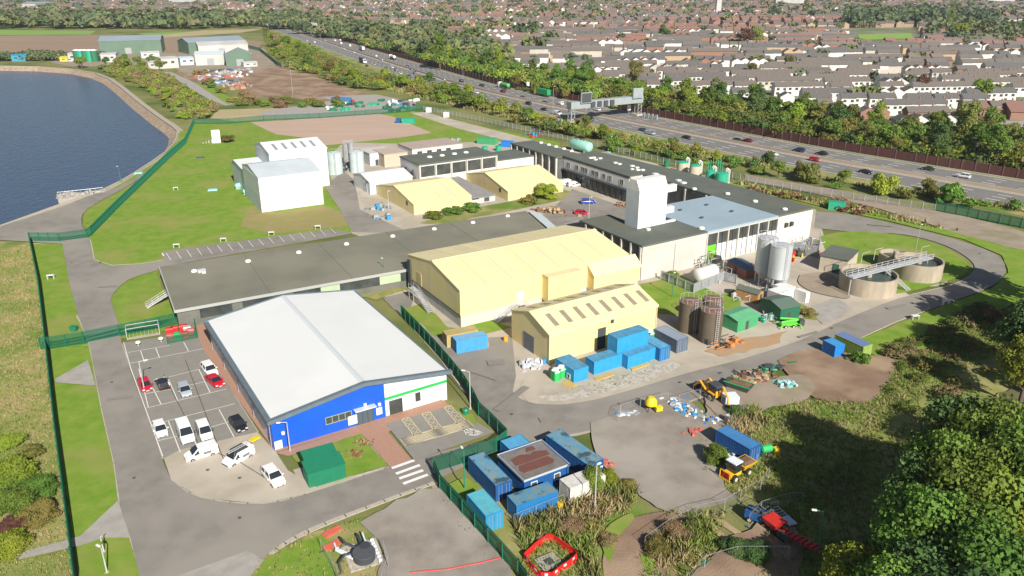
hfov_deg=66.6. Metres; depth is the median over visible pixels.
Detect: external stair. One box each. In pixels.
[145,290,167,307]
[408,283,433,313]
[495,297,528,322]
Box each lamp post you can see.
[95,544,108,572]
[139,359,147,387]
[276,422,290,450]
[460,446,464,488]
[461,369,471,408]
[594,462,600,510]
[812,509,823,552]
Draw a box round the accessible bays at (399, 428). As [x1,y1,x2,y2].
[386,407,492,459]
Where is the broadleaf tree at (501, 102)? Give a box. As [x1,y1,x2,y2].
[494,97,508,106]
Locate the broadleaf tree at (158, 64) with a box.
[155,61,162,69]
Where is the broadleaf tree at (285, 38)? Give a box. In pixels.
[280,35,291,42]
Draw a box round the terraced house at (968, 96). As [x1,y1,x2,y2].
[960,92,978,100]
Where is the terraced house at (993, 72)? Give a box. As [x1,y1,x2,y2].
[986,69,996,73]
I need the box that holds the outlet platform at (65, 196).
[56,187,105,203]
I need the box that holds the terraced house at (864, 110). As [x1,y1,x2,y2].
[857,103,873,120]
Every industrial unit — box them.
[10,54,28,61]
[59,56,70,61]
[67,52,73,61]
[100,52,118,61]
[140,51,159,57]
[147,60,161,68]
[154,56,178,68]
[178,56,193,65]
[241,61,256,66]
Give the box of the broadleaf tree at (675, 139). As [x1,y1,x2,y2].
[667,137,678,144]
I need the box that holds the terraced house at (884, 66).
[876,62,888,73]
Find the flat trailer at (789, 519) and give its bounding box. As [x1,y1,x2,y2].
[770,501,796,526]
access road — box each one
[165,72,232,105]
[322,94,415,106]
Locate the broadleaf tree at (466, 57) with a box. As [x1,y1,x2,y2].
[460,55,471,62]
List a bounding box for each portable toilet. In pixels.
[550,367,559,381]
[557,364,565,378]
[648,329,654,336]
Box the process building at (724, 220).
[510,140,813,279]
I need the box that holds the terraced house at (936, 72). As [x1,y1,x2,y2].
[930,67,943,77]
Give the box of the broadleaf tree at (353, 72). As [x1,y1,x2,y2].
[346,67,359,78]
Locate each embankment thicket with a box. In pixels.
[378,70,594,135]
[560,125,1023,208]
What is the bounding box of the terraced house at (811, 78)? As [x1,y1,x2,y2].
[803,74,815,80]
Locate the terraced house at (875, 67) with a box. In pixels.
[869,63,880,73]
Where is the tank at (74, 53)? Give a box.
[72,49,77,59]
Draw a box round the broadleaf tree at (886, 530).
[866,482,980,554]
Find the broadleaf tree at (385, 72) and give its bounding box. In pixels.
[380,68,391,81]
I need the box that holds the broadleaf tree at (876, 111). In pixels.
[866,99,887,118]
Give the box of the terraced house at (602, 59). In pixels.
[599,57,607,62]
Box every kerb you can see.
[0,66,177,225]
[76,315,134,555]
[90,239,159,264]
[122,344,162,458]
[173,466,388,503]
[229,387,257,431]
[258,480,437,566]
[324,35,1023,179]
[351,437,387,477]
[431,483,438,487]
[861,288,987,337]
[893,233,974,294]
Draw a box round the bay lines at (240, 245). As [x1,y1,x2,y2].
[162,228,335,259]
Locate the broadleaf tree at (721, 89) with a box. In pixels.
[714,81,728,97]
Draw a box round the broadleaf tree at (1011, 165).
[1004,158,1022,168]
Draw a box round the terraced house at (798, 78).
[792,74,803,80]
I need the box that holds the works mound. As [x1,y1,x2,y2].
[239,72,315,97]
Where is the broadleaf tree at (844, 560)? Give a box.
[819,540,886,575]
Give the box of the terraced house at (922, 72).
[917,69,928,75]
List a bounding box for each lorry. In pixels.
[359,57,366,63]
[389,54,395,59]
[497,81,509,88]
[534,88,550,96]
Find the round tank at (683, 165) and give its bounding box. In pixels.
[677,157,689,172]
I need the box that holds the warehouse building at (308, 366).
[203,289,452,449]
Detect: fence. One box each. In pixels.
[27,232,75,575]
[28,232,58,240]
[38,332,83,349]
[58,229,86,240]
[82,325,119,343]
[86,118,194,237]
[117,313,177,335]
[166,318,197,343]
[194,104,423,123]
[248,45,281,66]
[319,540,337,575]
[381,541,388,575]
[400,305,478,411]
[424,106,935,210]
[433,430,506,469]
[433,460,527,575]
[478,401,506,434]
[512,494,563,526]
[618,393,668,418]
[644,468,769,546]
[660,270,736,292]
[679,389,732,427]
[689,546,789,575]
[745,492,803,528]
[793,231,821,256]
[934,201,1023,228]
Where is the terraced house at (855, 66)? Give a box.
[846,63,859,67]
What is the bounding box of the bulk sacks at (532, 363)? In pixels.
[519,357,542,371]
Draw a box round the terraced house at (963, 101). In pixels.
[956,98,977,116]
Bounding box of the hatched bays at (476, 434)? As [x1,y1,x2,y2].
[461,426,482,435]
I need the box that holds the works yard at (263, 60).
[37,48,275,74]
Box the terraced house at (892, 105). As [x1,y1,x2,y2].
[881,97,898,115]
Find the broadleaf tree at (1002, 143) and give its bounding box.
[987,130,1014,162]
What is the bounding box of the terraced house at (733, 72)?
[729,68,742,75]
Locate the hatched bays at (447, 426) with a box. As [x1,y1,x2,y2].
[400,405,473,445]
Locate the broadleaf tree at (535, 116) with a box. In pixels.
[528,112,542,126]
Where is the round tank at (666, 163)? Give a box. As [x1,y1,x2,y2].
[664,160,669,166]
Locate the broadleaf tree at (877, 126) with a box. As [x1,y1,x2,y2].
[859,120,882,134]
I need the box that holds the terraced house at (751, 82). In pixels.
[745,79,756,86]
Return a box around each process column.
[342,140,348,164]
[348,140,352,164]
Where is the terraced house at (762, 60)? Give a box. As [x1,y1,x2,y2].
[757,57,768,63]
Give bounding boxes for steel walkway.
[846,245,933,294]
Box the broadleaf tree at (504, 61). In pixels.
[500,58,511,63]
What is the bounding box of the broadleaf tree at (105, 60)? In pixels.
[101,57,109,63]
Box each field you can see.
[0,30,193,34]
[0,35,262,55]
[162,29,259,37]
[210,108,298,120]
[251,113,430,144]
[858,33,913,39]
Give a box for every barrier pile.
[603,458,614,467]
[681,427,702,435]
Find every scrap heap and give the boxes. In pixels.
[530,206,581,216]
[614,410,639,416]
[616,202,625,207]
[659,397,690,411]
[680,406,707,418]
[703,416,721,424]
[718,368,777,383]
[745,361,797,373]
[772,379,797,387]
[791,250,795,261]
[792,248,805,257]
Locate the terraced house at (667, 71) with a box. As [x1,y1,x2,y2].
[662,70,674,82]
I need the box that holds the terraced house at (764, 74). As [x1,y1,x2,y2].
[759,72,769,75]
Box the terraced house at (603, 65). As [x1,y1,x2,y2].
[599,61,609,68]
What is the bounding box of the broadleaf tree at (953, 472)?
[922,436,1023,530]
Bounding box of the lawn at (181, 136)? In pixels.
[112,132,185,188]
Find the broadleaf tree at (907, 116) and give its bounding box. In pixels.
[902,115,912,119]
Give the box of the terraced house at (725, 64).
[718,60,729,66]
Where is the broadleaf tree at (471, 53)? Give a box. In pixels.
[465,48,479,57]
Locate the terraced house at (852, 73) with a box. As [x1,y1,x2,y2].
[843,69,855,76]
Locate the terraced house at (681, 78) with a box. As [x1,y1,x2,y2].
[678,74,687,84]
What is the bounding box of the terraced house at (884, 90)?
[876,85,889,91]
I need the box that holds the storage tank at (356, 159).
[349,148,364,172]
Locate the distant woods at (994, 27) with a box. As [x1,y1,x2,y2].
[920,17,1023,38]
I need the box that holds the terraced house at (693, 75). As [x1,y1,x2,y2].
[686,71,696,79]
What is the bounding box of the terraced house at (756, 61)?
[749,58,759,67]
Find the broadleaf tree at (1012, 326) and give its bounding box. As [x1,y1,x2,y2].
[988,300,1023,345]
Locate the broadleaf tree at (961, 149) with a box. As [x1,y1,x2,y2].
[951,146,966,153]
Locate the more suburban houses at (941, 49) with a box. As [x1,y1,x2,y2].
[354,25,1023,73]
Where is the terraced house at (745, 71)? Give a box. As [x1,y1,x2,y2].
[742,68,753,73]
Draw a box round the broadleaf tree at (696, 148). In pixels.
[689,142,703,157]
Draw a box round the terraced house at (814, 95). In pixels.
[799,90,818,100]
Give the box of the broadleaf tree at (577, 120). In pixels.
[574,118,580,123]
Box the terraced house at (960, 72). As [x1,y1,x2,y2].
[952,70,967,73]
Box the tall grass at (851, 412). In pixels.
[518,321,989,575]
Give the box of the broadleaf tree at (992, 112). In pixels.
[980,106,1005,124]
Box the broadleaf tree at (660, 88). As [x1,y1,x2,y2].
[651,85,667,92]
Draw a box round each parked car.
[137,376,152,392]
[152,418,168,437]
[155,377,169,390]
[177,380,192,397]
[200,359,218,374]
[204,373,224,387]
[228,413,247,432]
[261,462,285,487]
[574,209,588,215]
[580,198,595,203]
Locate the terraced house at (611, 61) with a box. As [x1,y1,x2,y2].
[605,60,616,62]
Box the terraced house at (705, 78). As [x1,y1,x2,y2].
[701,75,715,80]
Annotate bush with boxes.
[0,431,26,451]
[0,453,42,488]
[0,485,39,517]
[0,515,27,532]
[0,527,35,562]
[12,472,60,497]
[13,496,61,530]
[16,443,45,460]
[97,64,107,68]
[116,74,124,79]
[124,76,133,81]
[137,61,146,65]
[154,92,163,97]
[160,87,170,93]
[161,100,172,106]
[175,111,185,117]
[184,90,198,96]
[195,70,208,74]
[201,79,209,84]
[207,83,215,87]
[215,85,226,92]
[220,135,234,142]
[226,96,241,101]
[235,99,249,105]
[238,90,249,95]
[243,93,256,101]
[251,99,260,104]
[260,99,271,105]
[268,96,274,102]
[273,99,287,107]
[276,51,285,57]
[279,95,293,103]
[287,63,298,69]
[298,102,306,106]
[303,98,315,104]
[311,100,325,106]
[331,99,343,106]
[424,210,443,219]
[437,92,452,102]
[441,205,463,215]
[461,201,480,211]
[476,101,492,109]
[519,194,536,205]
[534,183,558,200]
[557,514,586,538]
[582,464,605,492]
[584,519,603,535]
[586,130,598,138]
[596,530,619,548]
[603,467,619,489]
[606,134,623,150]
[620,136,629,142]
[620,478,638,490]
[630,145,646,154]
[642,533,671,558]
[661,519,693,543]
[665,270,679,277]
[677,147,685,154]
[682,517,712,540]
[702,442,728,466]
[707,251,715,259]
[718,536,746,559]
[727,404,745,416]
[741,538,772,566]
[749,165,764,172]
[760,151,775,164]
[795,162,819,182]
[800,308,818,318]
[844,354,852,360]
[851,350,871,364]
[870,173,900,194]
[896,189,912,198]
[921,178,939,196]
[925,190,942,198]
[935,182,966,203]
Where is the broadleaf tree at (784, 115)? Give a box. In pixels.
[771,110,791,123]
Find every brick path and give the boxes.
[194,324,452,467]
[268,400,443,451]
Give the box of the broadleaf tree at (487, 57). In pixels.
[480,48,494,63]
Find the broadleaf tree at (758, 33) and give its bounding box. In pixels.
[751,24,765,41]
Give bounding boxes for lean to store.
[451,176,495,202]
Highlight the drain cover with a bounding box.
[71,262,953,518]
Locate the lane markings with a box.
[261,25,1023,207]
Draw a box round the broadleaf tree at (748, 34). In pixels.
[735,27,754,40]
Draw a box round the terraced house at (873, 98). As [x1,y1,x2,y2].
[867,91,884,107]
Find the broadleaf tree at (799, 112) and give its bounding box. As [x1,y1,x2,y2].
[787,102,806,120]
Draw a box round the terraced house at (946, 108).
[935,104,950,114]
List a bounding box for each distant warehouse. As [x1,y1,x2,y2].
[22,2,54,6]
[169,0,205,1]
[773,0,803,2]
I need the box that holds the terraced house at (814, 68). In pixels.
[810,66,820,70]
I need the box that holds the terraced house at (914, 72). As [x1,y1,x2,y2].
[901,69,917,83]
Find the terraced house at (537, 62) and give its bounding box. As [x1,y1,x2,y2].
[529,59,539,67]
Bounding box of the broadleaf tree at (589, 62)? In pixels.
[578,54,594,68]
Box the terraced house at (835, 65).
[830,61,840,70]
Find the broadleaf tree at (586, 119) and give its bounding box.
[581,114,592,124]
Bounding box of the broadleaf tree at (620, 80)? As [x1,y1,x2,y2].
[612,76,626,83]
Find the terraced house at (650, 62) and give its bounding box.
[647,60,656,65]
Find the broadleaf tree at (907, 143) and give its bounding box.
[902,139,911,150]
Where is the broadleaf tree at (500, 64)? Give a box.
[493,60,508,70]
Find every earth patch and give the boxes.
[603,512,689,575]
[692,522,802,575]
[704,374,814,437]
[778,349,894,402]
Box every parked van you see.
[175,416,195,444]
[184,439,218,461]
[195,417,213,441]
[222,435,259,467]
[559,178,571,185]
[567,181,580,186]
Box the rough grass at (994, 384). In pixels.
[724,303,1022,575]
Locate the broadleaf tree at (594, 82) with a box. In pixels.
[586,79,598,86]
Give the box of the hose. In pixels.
[409,557,499,572]
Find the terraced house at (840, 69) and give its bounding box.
[835,66,849,70]
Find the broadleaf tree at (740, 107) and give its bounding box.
[728,102,749,112]
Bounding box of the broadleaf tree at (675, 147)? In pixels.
[668,140,682,157]
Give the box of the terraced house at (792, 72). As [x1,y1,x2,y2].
[786,67,796,75]
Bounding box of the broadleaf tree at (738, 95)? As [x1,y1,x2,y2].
[727,90,745,100]
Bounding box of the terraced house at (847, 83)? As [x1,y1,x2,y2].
[839,79,852,86]
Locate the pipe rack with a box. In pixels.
[708,158,723,171]
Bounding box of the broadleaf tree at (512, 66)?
[508,60,521,70]
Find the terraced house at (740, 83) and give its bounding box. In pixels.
[734,79,746,86]
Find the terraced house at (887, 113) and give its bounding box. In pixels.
[871,105,889,119]
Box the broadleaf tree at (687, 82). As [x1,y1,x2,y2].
[678,77,697,93]
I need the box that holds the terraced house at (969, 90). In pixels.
[960,87,980,93]
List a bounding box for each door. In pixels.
[125,48,131,53]
[207,58,213,64]
[236,59,242,65]
[357,408,373,424]
[363,181,366,192]
[388,158,393,166]
[389,398,402,414]
[417,271,421,286]
[487,514,494,529]
[495,511,501,529]
[497,484,503,501]
[504,482,510,498]
[517,291,523,301]
[523,331,533,353]
[555,371,559,381]
[561,368,564,378]
[660,348,664,360]
[665,347,669,359]
[677,340,682,352]
[682,338,687,351]
[750,448,755,458]
[755,445,760,459]
[832,264,838,273]
[867,345,871,354]
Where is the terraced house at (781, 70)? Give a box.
[775,67,786,72]
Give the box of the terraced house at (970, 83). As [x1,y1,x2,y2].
[967,79,978,87]
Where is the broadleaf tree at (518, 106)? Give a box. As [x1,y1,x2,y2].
[511,101,523,114]
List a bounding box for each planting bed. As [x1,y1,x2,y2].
[361,286,408,299]
[422,189,817,319]
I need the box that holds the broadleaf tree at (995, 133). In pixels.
[986,124,1013,162]
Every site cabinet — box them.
[331,97,351,102]
[426,107,431,112]
[443,112,448,117]
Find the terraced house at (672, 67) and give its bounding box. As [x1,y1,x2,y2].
[667,65,676,69]
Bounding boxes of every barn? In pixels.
[98,35,164,53]
[177,35,244,53]
[194,51,225,65]
[196,40,247,52]
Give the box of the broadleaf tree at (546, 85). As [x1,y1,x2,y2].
[542,82,550,88]
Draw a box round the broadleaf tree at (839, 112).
[829,106,852,119]
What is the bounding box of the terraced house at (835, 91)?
[827,86,841,101]
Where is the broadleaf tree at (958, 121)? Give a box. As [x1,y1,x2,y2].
[955,111,968,127]
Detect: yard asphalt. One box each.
[325,172,402,232]
[383,291,557,437]
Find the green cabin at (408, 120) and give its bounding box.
[396,118,415,123]
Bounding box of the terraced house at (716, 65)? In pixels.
[710,62,722,66]
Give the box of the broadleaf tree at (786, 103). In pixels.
[780,101,791,105]
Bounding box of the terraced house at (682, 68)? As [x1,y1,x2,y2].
[677,65,687,69]
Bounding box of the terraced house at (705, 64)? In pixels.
[700,62,710,69]
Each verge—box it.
[196,57,342,103]
[240,22,1023,215]
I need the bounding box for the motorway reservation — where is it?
[283,28,1023,194]
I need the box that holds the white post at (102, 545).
[100,536,105,552]
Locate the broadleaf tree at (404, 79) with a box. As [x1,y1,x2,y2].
[396,73,408,86]
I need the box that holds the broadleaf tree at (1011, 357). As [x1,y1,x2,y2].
[993,333,1023,405]
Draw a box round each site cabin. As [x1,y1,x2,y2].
[466,489,502,529]
[468,452,511,501]
[497,439,569,491]
[500,434,529,452]
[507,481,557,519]
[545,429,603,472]
[559,469,605,501]
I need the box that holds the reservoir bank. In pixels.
[0,66,176,150]
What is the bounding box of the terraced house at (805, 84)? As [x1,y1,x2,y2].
[799,79,811,88]
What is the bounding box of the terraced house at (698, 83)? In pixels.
[691,79,701,93]
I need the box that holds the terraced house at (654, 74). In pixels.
[647,71,659,78]
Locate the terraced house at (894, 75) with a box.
[890,73,900,77]
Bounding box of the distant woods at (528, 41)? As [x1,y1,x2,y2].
[0,0,1023,45]
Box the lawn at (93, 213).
[83,131,186,227]
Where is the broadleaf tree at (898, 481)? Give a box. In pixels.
[880,448,959,495]
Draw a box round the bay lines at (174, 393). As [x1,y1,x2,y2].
[123,342,234,455]
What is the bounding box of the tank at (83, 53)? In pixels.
[81,49,86,61]
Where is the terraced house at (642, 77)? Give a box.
[636,74,646,81]
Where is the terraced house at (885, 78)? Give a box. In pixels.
[878,75,893,81]
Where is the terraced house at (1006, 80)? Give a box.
[998,76,1010,85]
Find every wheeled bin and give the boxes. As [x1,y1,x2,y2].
[165,326,173,333]
[170,325,178,331]
[179,323,186,331]
[183,325,190,330]
[186,327,193,334]
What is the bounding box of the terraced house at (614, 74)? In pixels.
[608,71,618,77]
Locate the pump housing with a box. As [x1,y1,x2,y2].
[234,183,240,188]
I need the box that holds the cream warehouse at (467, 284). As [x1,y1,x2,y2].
[407,225,641,326]
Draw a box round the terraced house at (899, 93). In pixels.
[887,85,903,98]
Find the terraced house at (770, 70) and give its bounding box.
[764,68,775,72]
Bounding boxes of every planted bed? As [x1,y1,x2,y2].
[341,449,363,459]
[353,438,374,446]
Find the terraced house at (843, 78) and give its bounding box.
[837,75,848,81]
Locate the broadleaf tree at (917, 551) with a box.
[886,531,1007,575]
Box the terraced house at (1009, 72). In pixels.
[1003,69,1017,75]
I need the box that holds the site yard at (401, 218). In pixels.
[330,141,908,435]
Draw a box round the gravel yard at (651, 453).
[590,399,735,512]
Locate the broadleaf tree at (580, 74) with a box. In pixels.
[570,64,590,94]
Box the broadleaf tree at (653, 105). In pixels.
[649,102,657,109]
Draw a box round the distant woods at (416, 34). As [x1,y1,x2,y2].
[245,8,514,62]
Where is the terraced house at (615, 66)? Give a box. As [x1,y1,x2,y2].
[610,63,620,69]
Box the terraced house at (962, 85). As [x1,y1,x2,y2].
[956,79,968,92]
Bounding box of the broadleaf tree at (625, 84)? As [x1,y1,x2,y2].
[616,80,631,89]
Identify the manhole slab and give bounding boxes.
[534,552,562,571]
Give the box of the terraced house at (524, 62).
[520,60,528,66]
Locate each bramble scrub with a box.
[535,484,628,544]
[746,186,878,214]
[878,301,998,358]
[884,305,1012,414]
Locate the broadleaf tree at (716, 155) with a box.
[710,150,720,159]
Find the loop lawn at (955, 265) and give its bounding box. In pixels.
[821,231,969,293]
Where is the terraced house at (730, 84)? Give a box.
[724,78,733,93]
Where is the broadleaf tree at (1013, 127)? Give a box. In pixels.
[1002,122,1021,139]
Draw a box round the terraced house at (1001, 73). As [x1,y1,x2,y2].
[995,69,1007,76]
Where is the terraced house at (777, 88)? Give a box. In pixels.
[771,80,788,95]
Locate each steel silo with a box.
[754,230,778,286]
[767,237,793,287]
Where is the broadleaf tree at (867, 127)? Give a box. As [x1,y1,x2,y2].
[855,120,877,145]
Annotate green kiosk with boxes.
[293,442,352,493]
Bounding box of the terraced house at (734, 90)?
[729,86,744,96]
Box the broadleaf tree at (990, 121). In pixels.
[985,118,998,124]
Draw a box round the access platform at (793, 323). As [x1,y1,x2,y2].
[774,317,804,329]
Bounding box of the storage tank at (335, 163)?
[327,150,342,174]
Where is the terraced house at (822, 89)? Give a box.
[816,86,828,91]
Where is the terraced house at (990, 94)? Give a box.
[979,88,992,99]
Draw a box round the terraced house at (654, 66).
[649,62,659,72]
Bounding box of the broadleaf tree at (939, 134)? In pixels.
[926,119,950,150]
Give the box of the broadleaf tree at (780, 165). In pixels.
[770,160,787,177]
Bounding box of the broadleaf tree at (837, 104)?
[828,101,850,115]
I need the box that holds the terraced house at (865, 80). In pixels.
[858,75,870,86]
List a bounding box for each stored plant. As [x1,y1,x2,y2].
[328,107,337,110]
[340,107,350,110]
[342,102,356,105]
[367,102,380,104]
[402,102,415,105]
[409,98,419,101]
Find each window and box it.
[325,410,351,424]
[415,392,420,401]
[421,165,434,176]
[437,163,450,174]
[452,161,465,172]
[468,159,480,170]
[483,157,495,168]
[531,480,537,486]
[554,472,559,480]
[707,233,716,245]
[718,230,726,242]
[728,228,737,240]
[739,226,747,237]
[749,223,757,235]
[759,221,766,232]
[768,219,776,231]
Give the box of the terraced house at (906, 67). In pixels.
[900,63,914,74]
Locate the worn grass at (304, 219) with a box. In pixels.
[240,206,348,232]
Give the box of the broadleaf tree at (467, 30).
[460,27,474,34]
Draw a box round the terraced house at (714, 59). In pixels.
[708,57,718,62]
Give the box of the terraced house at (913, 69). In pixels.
[907,66,921,70]
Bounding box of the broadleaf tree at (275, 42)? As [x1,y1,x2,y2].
[271,40,279,45]
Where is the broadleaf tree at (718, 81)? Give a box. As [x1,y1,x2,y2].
[711,77,727,95]
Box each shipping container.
[442,325,477,347]
[452,331,487,353]
[477,136,497,144]
[501,140,513,147]
[555,354,588,382]
[585,349,621,374]
[607,325,648,352]
[621,346,650,369]
[645,343,655,359]
[648,334,669,360]
[654,325,688,352]
[715,425,761,459]
[821,338,844,356]
[828,200,845,209]
[834,332,872,354]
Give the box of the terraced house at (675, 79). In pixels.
[669,75,678,89]
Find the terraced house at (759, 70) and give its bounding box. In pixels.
[753,68,764,72]
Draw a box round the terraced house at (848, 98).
[836,91,856,105]
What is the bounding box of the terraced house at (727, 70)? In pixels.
[723,66,732,75]
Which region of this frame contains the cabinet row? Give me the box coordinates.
[642,112,657,119]
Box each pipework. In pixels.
[343,162,349,171]
[364,203,390,210]
[373,212,392,219]
[529,132,544,137]
[695,251,716,268]
[698,260,753,282]
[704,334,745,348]
[731,281,768,303]
[758,310,776,322]
[791,236,824,251]
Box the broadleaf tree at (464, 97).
[457,92,474,108]
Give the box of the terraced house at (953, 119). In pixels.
[944,110,956,126]
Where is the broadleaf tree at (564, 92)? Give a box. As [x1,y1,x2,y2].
[561,88,569,95]
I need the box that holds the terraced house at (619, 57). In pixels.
[614,55,622,59]
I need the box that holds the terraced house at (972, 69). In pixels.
[963,67,979,70]
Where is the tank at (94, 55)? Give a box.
[89,49,98,61]
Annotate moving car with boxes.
[645,131,655,134]
[682,135,691,139]
[742,138,752,142]
[793,147,804,152]
[809,156,820,161]
[815,151,827,155]
[858,169,873,173]
[920,166,934,170]
[955,172,970,178]
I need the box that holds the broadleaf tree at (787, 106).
[783,103,793,109]
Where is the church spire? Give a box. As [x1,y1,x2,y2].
[715,0,721,11]
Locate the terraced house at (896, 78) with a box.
[892,75,906,84]
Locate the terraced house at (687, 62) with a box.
[683,60,692,66]
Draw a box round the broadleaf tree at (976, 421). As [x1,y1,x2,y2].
[942,393,1023,465]
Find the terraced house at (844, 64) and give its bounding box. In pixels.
[840,61,850,67]
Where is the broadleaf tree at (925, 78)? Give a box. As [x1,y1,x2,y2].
[916,74,931,82]
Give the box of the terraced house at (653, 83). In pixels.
[645,78,659,87]
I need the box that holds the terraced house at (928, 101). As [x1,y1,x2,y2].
[921,96,935,105]
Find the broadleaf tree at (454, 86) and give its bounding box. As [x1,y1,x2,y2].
[449,82,458,91]
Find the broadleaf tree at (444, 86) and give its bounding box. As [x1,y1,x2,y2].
[436,81,451,93]
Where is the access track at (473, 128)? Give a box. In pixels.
[412,112,553,145]
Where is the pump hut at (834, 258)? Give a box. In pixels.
[819,245,859,273]
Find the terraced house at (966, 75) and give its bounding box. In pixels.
[961,73,971,77]
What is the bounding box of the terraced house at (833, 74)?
[828,72,839,76]
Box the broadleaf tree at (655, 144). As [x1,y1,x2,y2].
[651,142,660,148]
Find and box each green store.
[722,306,759,332]
[759,294,801,321]
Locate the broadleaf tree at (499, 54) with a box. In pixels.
[493,45,503,61]
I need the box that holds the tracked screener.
[762,512,820,551]
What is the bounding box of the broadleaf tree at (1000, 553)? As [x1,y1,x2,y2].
[940,513,1023,575]
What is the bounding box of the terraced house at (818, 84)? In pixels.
[811,79,823,87]
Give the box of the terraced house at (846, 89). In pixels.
[840,85,851,92]
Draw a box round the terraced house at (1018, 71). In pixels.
[1007,67,1021,75]
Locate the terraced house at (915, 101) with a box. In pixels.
[909,97,923,105]
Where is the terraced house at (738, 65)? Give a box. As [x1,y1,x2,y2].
[734,62,746,66]
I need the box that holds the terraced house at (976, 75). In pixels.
[970,73,980,77]
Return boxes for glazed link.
[529,210,555,227]
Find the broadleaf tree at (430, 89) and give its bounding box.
[425,86,433,95]
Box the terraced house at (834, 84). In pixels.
[827,80,843,86]
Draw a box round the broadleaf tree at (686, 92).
[681,85,692,100]
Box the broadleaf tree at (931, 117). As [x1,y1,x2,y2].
[924,110,949,127]
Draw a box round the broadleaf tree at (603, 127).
[596,123,608,140]
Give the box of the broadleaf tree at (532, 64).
[528,57,537,69]
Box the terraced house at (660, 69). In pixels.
[656,65,667,78]
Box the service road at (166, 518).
[0,167,499,575]
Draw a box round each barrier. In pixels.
[281,27,1023,193]
[321,525,341,538]
[322,539,340,551]
[323,34,1023,178]
[523,553,530,568]
[524,542,536,555]
[530,563,540,575]
[536,534,547,547]
[541,572,551,575]
[548,534,553,541]
[552,566,559,575]
[553,535,563,547]
[560,560,569,571]
[564,542,574,554]
[569,553,577,565]
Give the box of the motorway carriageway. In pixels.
[256,24,1023,207]
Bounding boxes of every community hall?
[981,100,1023,116]
[1003,102,1023,119]
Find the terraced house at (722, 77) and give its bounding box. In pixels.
[715,75,726,80]
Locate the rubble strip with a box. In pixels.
[539,363,679,400]
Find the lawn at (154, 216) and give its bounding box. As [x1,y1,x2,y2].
[31,110,559,350]
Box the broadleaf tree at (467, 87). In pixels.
[463,83,472,91]
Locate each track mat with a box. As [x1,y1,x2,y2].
[706,522,727,539]
[714,516,741,533]
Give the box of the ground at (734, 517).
[0,23,1023,575]
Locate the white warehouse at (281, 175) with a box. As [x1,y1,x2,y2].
[231,137,329,211]
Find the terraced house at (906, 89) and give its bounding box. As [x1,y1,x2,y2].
[900,84,916,93]
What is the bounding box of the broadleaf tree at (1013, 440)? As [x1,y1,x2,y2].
[984,413,1023,532]
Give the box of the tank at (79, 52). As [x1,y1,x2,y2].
[77,49,81,56]
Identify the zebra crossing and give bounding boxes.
[391,459,428,484]
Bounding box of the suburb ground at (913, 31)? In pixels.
[360,23,1023,127]
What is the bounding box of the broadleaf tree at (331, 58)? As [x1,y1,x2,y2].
[328,57,336,62]
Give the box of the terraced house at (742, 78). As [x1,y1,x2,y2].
[737,74,748,80]
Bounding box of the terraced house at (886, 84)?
[876,80,893,88]
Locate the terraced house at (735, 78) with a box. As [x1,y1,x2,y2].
[726,75,737,80]
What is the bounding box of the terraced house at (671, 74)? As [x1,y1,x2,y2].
[665,71,676,75]
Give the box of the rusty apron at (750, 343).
[705,331,786,355]
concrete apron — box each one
[16,360,263,575]
[164,432,319,503]
[520,352,719,403]
[809,298,850,323]
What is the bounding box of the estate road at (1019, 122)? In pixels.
[1001,121,1023,126]
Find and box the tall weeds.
[507,401,769,575]
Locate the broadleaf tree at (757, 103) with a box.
[745,92,768,109]
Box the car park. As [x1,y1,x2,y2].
[124,335,256,457]
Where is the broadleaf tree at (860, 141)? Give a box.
[853,136,862,144]
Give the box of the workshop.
[158,211,545,326]
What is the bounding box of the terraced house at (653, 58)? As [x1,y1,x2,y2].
[649,57,659,64]
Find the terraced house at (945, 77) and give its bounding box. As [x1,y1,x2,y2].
[937,73,952,80]
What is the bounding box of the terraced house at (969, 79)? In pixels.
[959,76,975,80]
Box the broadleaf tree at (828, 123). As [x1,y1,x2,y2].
[819,116,842,134]
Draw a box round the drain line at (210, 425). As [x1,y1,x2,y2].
[163,360,471,477]
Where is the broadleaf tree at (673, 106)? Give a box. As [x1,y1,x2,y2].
[666,102,678,110]
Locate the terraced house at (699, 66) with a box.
[688,62,700,69]
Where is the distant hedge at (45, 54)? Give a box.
[0,49,104,59]
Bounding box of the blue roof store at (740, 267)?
[727,257,758,278]
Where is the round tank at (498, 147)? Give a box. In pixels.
[496,145,500,150]
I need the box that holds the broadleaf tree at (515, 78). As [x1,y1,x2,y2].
[511,74,520,83]
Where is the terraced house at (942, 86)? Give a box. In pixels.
[934,80,947,92]
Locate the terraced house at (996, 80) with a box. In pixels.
[987,76,999,84]
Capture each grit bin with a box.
[68,325,77,331]
[462,407,468,414]
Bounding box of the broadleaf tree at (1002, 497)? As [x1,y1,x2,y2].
[950,447,1023,537]
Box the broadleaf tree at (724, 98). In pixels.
[716,94,736,103]
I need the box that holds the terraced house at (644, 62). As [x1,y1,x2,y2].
[637,60,646,65]
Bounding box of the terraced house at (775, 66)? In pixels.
[771,62,781,68]
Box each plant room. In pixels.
[361,146,385,165]
[372,147,407,166]
[397,138,462,154]
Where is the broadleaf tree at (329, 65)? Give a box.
[322,61,335,70]
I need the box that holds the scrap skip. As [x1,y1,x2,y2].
[723,376,754,392]
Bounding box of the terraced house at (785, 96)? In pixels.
[777,89,794,106]
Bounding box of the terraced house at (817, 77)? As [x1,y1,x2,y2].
[806,72,819,80]
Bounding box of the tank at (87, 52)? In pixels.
[85,49,91,61]
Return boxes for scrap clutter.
[193,70,249,88]
[194,74,244,88]
[197,70,252,82]
[201,68,251,83]
[202,69,245,89]
[203,69,233,83]
[210,69,251,86]
[218,68,250,84]
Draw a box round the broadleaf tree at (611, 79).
[607,76,617,82]
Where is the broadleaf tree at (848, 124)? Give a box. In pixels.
[837,117,859,141]

